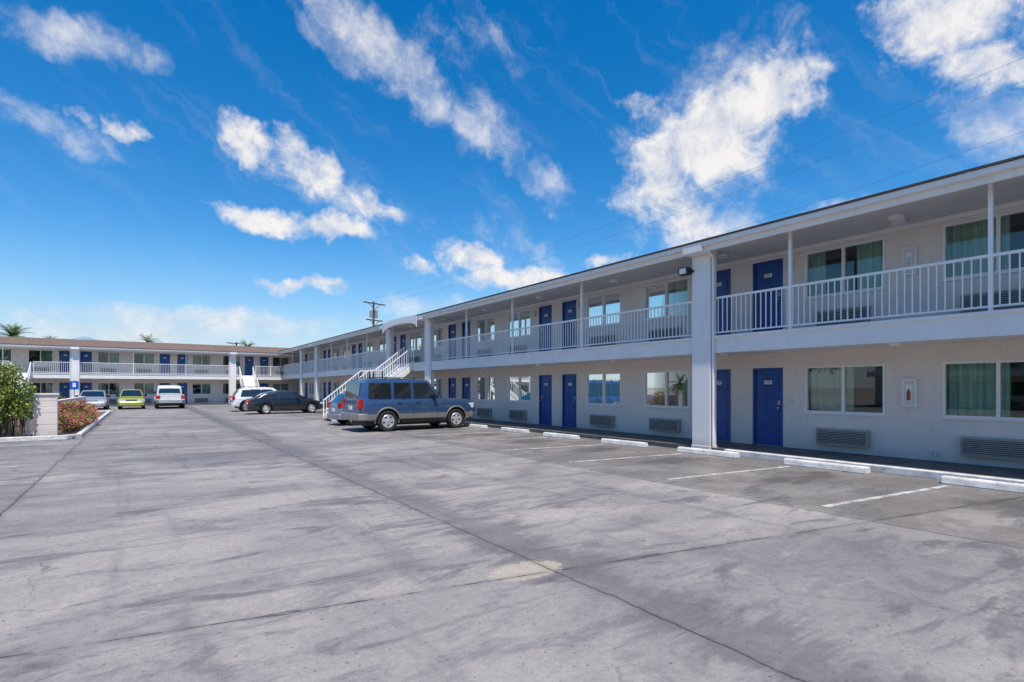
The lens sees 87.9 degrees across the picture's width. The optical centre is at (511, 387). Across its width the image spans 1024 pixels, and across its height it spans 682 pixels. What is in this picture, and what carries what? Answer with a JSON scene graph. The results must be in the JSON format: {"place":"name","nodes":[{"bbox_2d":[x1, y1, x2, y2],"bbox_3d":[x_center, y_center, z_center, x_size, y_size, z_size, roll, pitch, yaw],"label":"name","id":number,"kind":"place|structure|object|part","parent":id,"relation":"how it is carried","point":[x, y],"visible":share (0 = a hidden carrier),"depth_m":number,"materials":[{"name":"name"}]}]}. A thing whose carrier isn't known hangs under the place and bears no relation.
{"place":"outdoors","nodes":[
{"label":"outdoors","id":0,"kind":"place"},
{"bbox_2d":[0,323,31,336],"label":"palm tree","id":1,"kind":"object","parent":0,"point":[13,331],"visible":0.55,"depth_m":60.03,"materials":[{"name":"green plant"}]},
{"bbox_2d":[9,362,30,394],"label":"exterior staircase","id":2,"kind":"structure","parent":0,"point":[27,376],"depth_m":42.73,"materials":[{"name":"white metal"}]},
{"bbox_2d":[73,336,96,339],"bbox_3d":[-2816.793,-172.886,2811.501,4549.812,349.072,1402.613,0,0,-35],"label":"hills","id":3,"kind":"structure","parent":0,"point":[85,338],"depth_m":3590.41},
{"bbox_2d":[137,333,161,341],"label":"palm tree","id":4,"kind":"object","parent":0,"point":[148,339],"visible":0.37,"depth_m":82.19,"materials":[{"name":"green plant"}]},
{"bbox_2d":[240,339,254,345],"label":"palm tree","id":5,"kind":"object","parent":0,"point":[249,344],"visible":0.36,"depth_m":99.63,"materials":[{"name":"green plant"}]},
{"bbox_2d":[239,366,258,387],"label":"exterior staircase","id":6,"kind":"structure","parent":0,"point":[248,380],"depth_m":51.77,"materials":[{"name":"white paint"}]},
{"bbox_2d":[323,346,413,420],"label":"exterior staircase","id":7,"kind":"structure","parent":0,"point":[404,370],"depth_m":28.03,"materials":[{"name":"white metal"}]},
{"bbox_2d":[0,405,1023,681],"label":"parking lot","id":8,"kind":"structure","parent":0,"point":[206,543],"depth_m":5.03,"materials":[{"name":"grey asphalt"}]},
{"bbox_2d":[2,412,105,438],"bbox_3d":[-24.547,1.610,23.097,10.280,0.080,22.000,0,0,-35],"label":"planter bed","id":9,"kind":"object","parent":8,"relation":"on","point":[60,432],"visible":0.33,"depth_m":19.94,"materials":[{"name":"soil"}]},
{"bbox_2d":[1,396,31,436],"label":"metal fence","id":10,"kind":"object","parent":9,"relation":"on","point":[28,430],"visible":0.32,"depth_m":17.00,"materials":[{"name":"grey metal"}]},
{"bbox_2d":[0,362,37,436],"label":"green shrub","id":11,"kind":"object","parent":9,"relation":"on","point":[12,401],"visible":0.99,"depth_m":16.60,"materials":[{"name":"green plant"}]},
{"bbox_2d":[8,395,65,421],"bbox_3d":[-22.942,0.981,24.871,3.671,1.462,18.293,0,0,-35],"label":"green shrub","id":12,"kind":"object","parent":9,"relation":"on","point":[59,397],"visible":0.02,"depth_m":26.53,"materials":[{"name":"green plant"}]},
{"bbox_2d":[32,393,85,435],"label":"wall blocks","id":13,"kind":"structure","parent":9,"relation":"on","point":[45,415],"depth_m":17.21,"materials":[{"name":"paint"}]},
{"bbox_2d":[58,399,98,433],"bbox_3d":[-17.322,1.029,21.200,1.188,1.258,8.427,0,0,-35],"label":"flowering shrub","id":14,"kind":"object","parent":9,"relation":"on","point":[74,414],"visible":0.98,"depth_m":18.93,"materials":[{"name":"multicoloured plant"}]},
{"bbox_2d":[0,410,112,442],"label":"planter curb","id":15,"kind":"structure","parent":8,"relation":"on","point":[84,431],"depth_m":16.68,"materials":[{"name":"white paint"}]},
{"bbox_2d":[70,380,78,396],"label":"accessible parking sign","id":16,"kind":"object","parent":8,"relation":"on","point":[74,384],"visible":0.8,"depth_m":44.07,"materials":[{"name":"metal"}]},
{"bbox_2d":[75,390,109,408],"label":"parked car","id":17,"kind":"object","parent":8,"relation":"on","point":[98,398],"visible":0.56,"depth_m":40.08,"materials":[{"name":"silver metal"}]},
{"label":"windows","id":18,"kind":"part","parent":17,"relation":"part of","materials":[{"name":"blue glass"}]},
{"bbox_2d":[116,389,146,408],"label":"parked car","id":19,"kind":"object","parent":8,"relation":"on","point":[131,397],"visible":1,"depth_m":40.90,"materials":[{"name":"paint"}]},
{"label":"windows","id":20,"kind":"part","parent":19,"relation":"part of","materials":[{"name":"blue glass"}]},
{"bbox_2d":[0,348,299,404],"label":"walls","id":21,"kind":"structure","parent":8,"relation":"on","point":[19,356],"depth_m":49.62,"materials":[{"name":"paint"}]},
{"bbox_2d":[0,367,285,402],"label":"wall air conditioners","id":22,"kind":"object","parent":21,"relation":"attached to","point":[46,369],"depth_m":48.90,"materials":[{"name":"grey metal"}]},
{"bbox_2d":[0,336,294,353],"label":"roof","id":23,"kind":"structure","parent":21,"relation":"on","point":[77,342],"depth_m":48.84,"materials":[{"name":"brown"}]},
{"bbox_2d":[0,343,289,353],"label":"roof drip edge","id":24,"kind":"object","parent":23,"relation":"attached to","point":[141,348],"visible":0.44,"depth_m":47.10,"materials":[{"name":"white metal"}]},
{"bbox_2d":[0,349,299,393],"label":"curtains","id":25,"kind":"object","parent":21,"relation":"attached to","point":[46,356],"visible":0.56,"depth_m":49.36,"materials":[{"name":"fabric"}]},
{"bbox_2d":[1,349,299,394],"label":"window frames","id":26,"kind":"structure","parent":21,"relation":"attached to","point":[152,365],"depth_m":49.38,"materials":[{"name":"white metal"}]},
{"bbox_2d":[6,373,299,379],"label":"balcony deck","id":27,"kind":"structure","parent":21,"relation":"attached to","point":[109,376],"depth_m":47.72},
{"bbox_2d":[2,347,293,375],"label":"balcony railing","id":28,"kind":"object","parent":27,"relation":"on","point":[133,363],"visible":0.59,"depth_m":48.01,"materials":[{"name":"white metal"}]},
{"bbox_2d":[59,351,267,393],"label":"door frames","id":29,"kind":"structure","parent":21,"relation":"attached to","point":[169,367],"depth_m":46.87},
{"bbox_2d":[60,351,267,403],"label":"doors","id":30,"kind":"structure","parent":21,"relation":"attached to","point":[86,367],"depth_m":49.97,"materials":[{"name":"blue paint"}]},
{"bbox_2d":[29,350,299,393],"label":"windows","id":31,"kind":"structure","parent":21,"relation":"attached to","point":[102,359],"depth_m":49.96,"materials":[{"name":"green glass"}]},
{"bbox_2d":[70,346,236,401],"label":"columns","id":32,"kind":"structure","parent":8,"relation":"on","point":[74,362],"depth_m":45.00,"materials":[{"name":"white paint"}]},
{"bbox_2d":[109,403,227,406],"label":"walkway","id":33,"kind":"structure","parent":8,"relation":"on","point":[185,404],"depth_m":50.40,"materials":[{"name":"concrete"}]},
{"bbox_2d":[153,385,184,408],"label":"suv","id":34,"kind":"object","parent":8,"relation":"on","point":[169,395],"visible":1,"depth_m":41.85,"materials":[{"name":"white paint"}]},
{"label":"windows","id":35,"kind":"part","parent":34,"relation":"part of","materials":[{"name":"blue glass"}]},
{"bbox_2d":[228,386,289,411],"bbox_3d":[-17.541,0.778,38.014,4.750,1.735,2.138,0,0,-35],"label":"parked suv","id":36,"kind":"object","parent":8,"relation":"on","point":[238,397],"visible":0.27,"depth_m":36.59,"materials":[{"name":"white paint"}]},
{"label":"windows","id":37,"kind":"part","parent":36,"relation":"part of","materials":[{"name":"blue glass"}]},
{"bbox_2d":[243,391,325,413],"bbox_3d":[-14.636,0.916,34.432,4.800,1.460,2.118,0,0,-35],"label":"parked car","id":38,"kind":"object","parent":8,"relation":"on","point":[266,402],"visible":0.98,"depth_m":33.52,"materials":[{"name":"black paint"}]},
{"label":"windows","id":39,"kind":"part","parent":38,"relation":"part of","materials":[{"name":"black glass"}]},
{"bbox_2d":[327,392,354,425],"bbox_3d":[-6.238,0.881,24.442,4.100,1.530,2.001,0,0,-35],"label":"parked car","id":40,"kind":"object","parent":8,"relation":"on","point":[334,408],"visible":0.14,"depth_m":23.19,"materials":[{"name":"blue paint"}]},
{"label":"windows","id":41,"kind":"part","parent":40,"relation":"part of","materials":[{"name":"blue glass"}]},
{"bbox_2d":[363,300,384,325],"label":"utility pole","id":42,"kind":"object","parent":8,"relation":"on","point":[373,313],"visible":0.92,"depth_m":61.83,"materials":[{"name":"brown wood"}]},
{"bbox_2d":[341,377,474,431],"bbox_3d":[-4.092,0.624,21.508,5.150,2.045,2.303,0,0,-37],"label":"parked suv","id":43,"kind":"object","parent":8,"relation":"on","point":[386,404],"visible":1,"depth_m":20.31,"materials":[{"name":"blue paint"}]},
{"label":"windows","id":44,"kind":"part","parent":43,"relation":"part of","materials":[{"name":"black glass"}]},
{"bbox_2d":[0,406,946,506],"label":"parking line markings","id":45,"kind":"object","parent":8,"relation":"on","point":[900,493],"visible":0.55,"depth_m":10.22,"materials":[{"name":"white paint"}]},
{"bbox_2d":[463,423,487,428],"bbox_3d":[-1.524,1.580,21.994,0.194,0.130,1.607,0,0,-37],"label":"wheel stop","id":46,"kind":"object","parent":8,"relation":"on","point":[475,425],"visible":1,"depth_m":21.86,"materials":[{"name":"white paint"}]},
{"bbox_2d":[501,427,529,432],"bbox_3d":[0.107,1.580,19.791,0.206,0.130,1.600,0,0,-35],"label":"wheel stop","id":47,"kind":"object","parent":8,"relation":"on","point":[515,430],"visible":1,"depth_m":19.68,"materials":[{"name":"white paint"}]},
{"bbox_2d":[543,432,579,439],"bbox_3d":[1.607,1.580,17.495,0.194,0.130,1.609,0,0,-37],"label":"wheel stop","id":48,"kind":"object","parent":8,"relation":"on","point":[559,435],"visible":1,"depth_m":17.34,"materials":[{"name":"white paint"}]},
{"bbox_2d":[601,438,647,446],"bbox_3d":[3.212,1.580,15.275,0.194,0.130,1.609,0,0,-38],"label":"wheel stop","id":49,"kind":"object","parent":8,"relation":"on","point":[624,442],"visible":1,"depth_m":15.16,"materials":[{"name":"white paint"}]},
{"bbox_2d":[327,405,1023,479],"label":"walkway","id":50,"kind":"structure","parent":8,"relation":"on","point":[677,442],"depth_m":12.93,"materials":[{"name":"concrete"}]},
{"bbox_2d":[295,242,716,449],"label":"columns","id":51,"kind":"structure","parent":50,"relation":"on","point":[703,364],"depth_m":13.67,"materials":[{"name":"white paint"}]},
{"bbox_2d":[678,267,693,275],"bbox_3d":[4.594,-3.060,13.972,0.205,0.180,0.380,0,0,-35],"label":"flood light","id":52,"kind":"object","parent":51,"relation":"attached to","point":[685,271],"visible":1,"depth_m":13.93,"materials":[{"name":"metal"}]},
{"bbox_2d":[304,205,1023,468],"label":"walls","id":53,"kind":"structure","parent":50,"relation":"on","point":[922,431],"depth_m":13.33,"materials":[{"name":"paint"}]},
{"bbox_2d":[305,258,782,446],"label":"door frames","id":54,"kind":"structure","parent":53,"relation":"attached to","point":[754,369],"depth_m":15.07,"materials":[{"name":"white paint"}]},
{"bbox_2d":[306,261,780,445],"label":"doors","id":55,"kind":"structure","parent":54,"relation":"attached to","point":[768,420],"depth_m":15.11,"materials":[{"name":"blue paint"}]},
{"bbox_2d":[306,273,771,386],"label":"room number plates","id":56,"kind":"object","parent":55,"relation":"attached to","point":[765,382],"visible":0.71,"depth_m":15.24,"materials":[{"name":"plastic"}]},
{"bbox_2d":[324,292,780,446],"bbox_3d":[-2.720,-0.485,27.674,0.150,4.030,65.650,0,0,-35],"label":"door hardware","id":57,"kind":"object","parent":55,"relation":"attached to","point":[779,401],"depth_m":15.06,"materials":[{"name":"silver metal"}]},
{"bbox_2d":[283,308,1023,378],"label":"balcony deck","id":58,"kind":"structure","parent":53,"relation":"attached to","point":[999,325],"depth_m":12.02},
{"bbox_2d":[284,183,1023,373],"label":"balcony railing","id":59,"kind":"object","parent":58,"relation":"on","point":[308,365],"visible":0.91,"depth_m":12.43,"materials":[{"name":"white metal"}]},
{"bbox_2d":[308,288,1023,460],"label":"wall air conditioners","id":60,"kind":"object","parent":53,"relation":"attached to","point":[1000,448],"depth_m":12.24,"materials":[{"name":"grey metal"}]},
{"bbox_2d":[309,209,1023,421],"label":"window frames","id":61,"kind":"structure","parent":53,"relation":"attached to","point":[998,417],"depth_m":12.56,"materials":[{"name":"white metal"}]},
{"bbox_2d":[309,281,674,404],"bbox_3d":[-2.723,-1.375,27.673,0.015,3.880,59.930,0,0,-35],"label":"window glass","id":62,"kind":"object","parent":61,"relation":"in","point":[655,295],"visible":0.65,"depth_m":19.50,"materials":[{"name":"blue glass"}]},
{"bbox_2d":[533,218,936,456],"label":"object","id":63,"kind":"object","parent":53,"relation":"attached to","point":[900,222],"depth_m":11.19,"materials":[{"name":"white plastic"}]},
{"bbox_2d":[550,212,1023,446],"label":"windows","id":64,"kind":"structure","parent":53,"relation":"attached to","point":[868,389],"depth_m":13.56,"materials":[{"name":"glass"}]},
{"bbox_2d":[676,215,1009,416],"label":"curtains","id":65,"kind":"object","parent":53,"relation":"attached to","point":[971,389],"visible":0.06,"depth_m":11.00,"materials":[{"name":"green fabric"}]},
{"bbox_2d":[902,246,917,406],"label":"fire extinguisher cabinets","id":66,"kind":"object","parent":53,"relation":"attached to","point":[909,386],"visible":0.98,"depth_m":11.36,"materials":[{"name":"white metal"}]},
{"bbox_3d":[-0.269,-3.848,28.976,9.800,0.575,67.420,0,0,-35],"label":"roof","id":67,"kind":"object","parent":53,"relation":"on","visible":0},
{"bbox_2d":[382,315,416,333],"bbox_3d":[-6.130,-3.405,28.669,0.025,0.670,4.600,0,0,-35],"label":"arched valance","id":68,"kind":"object","parent":67,"relation":"attached to","point":[407,319],"visible":1,"depth_m":28.41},
{"bbox_2d":[279,158,1023,353],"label":"eave fascia gutter","id":69,"kind":"object","parent":67,"relation":"attached to","point":[995,173],"visible":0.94,"depth_m":11.97,"materials":[{"name":"white metal"}]},
{"bbox_2d":[278,154,1023,351],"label":"roof drip edge","id":70,"kind":"object","parent":69,"relation":"attached to","point":[896,189],"visible":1,"depth_m":11.62,"materials":[{"name":"metal"}]},
{"bbox_2d":[287,175,1023,353],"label":"soffit","id":71,"kind":"structure","parent":67,"relation":"attached to","point":[976,198],"depth_m":12.70,"materials":[{"name":"white paint"}]},
{"bbox_2d":[294,214,904,378],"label":"ceiling light fixtures","id":72,"kind":"object","parent":71,"relation":"hanging from","point":[890,218],"visible":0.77,"depth_m":14.04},
{"bbox_2d":[677,446,739,457],"bbox_3d":[4.791,1.580,13.035,0.194,0.130,1.609,0,0,-38],"label":"wheel stop","id":73,"kind":"object","parent":8,"relation":"on","point":[728,454],"visible":1,"depth_m":12.90,"materials":[{"name":"white paint"}]},
{"bbox_2d":[783,458,870,473],"bbox_3d":[6.348,1.580,10.781,0.199,0.130,1.600,0,0,-35],"label":"wheel stop","id":74,"kind":"object","parent":8,"relation":"on","point":[831,466],"visible":1,"depth_m":10.65,"materials":[{"name":"white paint"}]},
{"bbox_2d":[724,449,1023,483],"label":"painted curb","id":75,"kind":"structure","parent":8,"relation":"on","point":[931,474],"depth_m":10.16,"materials":[{"name":"white paint"}]},
{"bbox_2d":[941,475,1023,492],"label":"wheel stop","id":76,"kind":"object","parent":8,"relation":"on","point":[987,484],"visible":1,"depth_m":8.67,"materials":[{"name":"white paint"}]},
{"bbox_3d":[26.377,-6.360,17.248,0.440,16.020,3.200,0,0,45],"label":"utility pole","id":77,"kind":"object","parent":8,"relation":"on","visible":0},
{"bbox_2d":[363,57,1023,320],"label":"power lines","id":78,"kind":"object","parent":77,"relation":"attached to","point":[759,183],"visible":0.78,"depth_m":29.37,"materials":[{"name":"metal"}]},
{"bbox_2d":[0,0,1023,347],"label":"sky","id":79,"kind":"structure","parent":0,"point":[206,172],"materials":[{"name":"blue"}]},
{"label":"soffit","id":80,"kind":"object","parent":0,"visible":0},
{"bbox_2d":[0,344,299,356],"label":"eave fascia gutter","id":81,"kind":"object","parent":80,"relation":"attached to","point":[135,350],"visible":0.66,"depth_m":47.70,"materials":[{"name":"white metal"}]}
]}

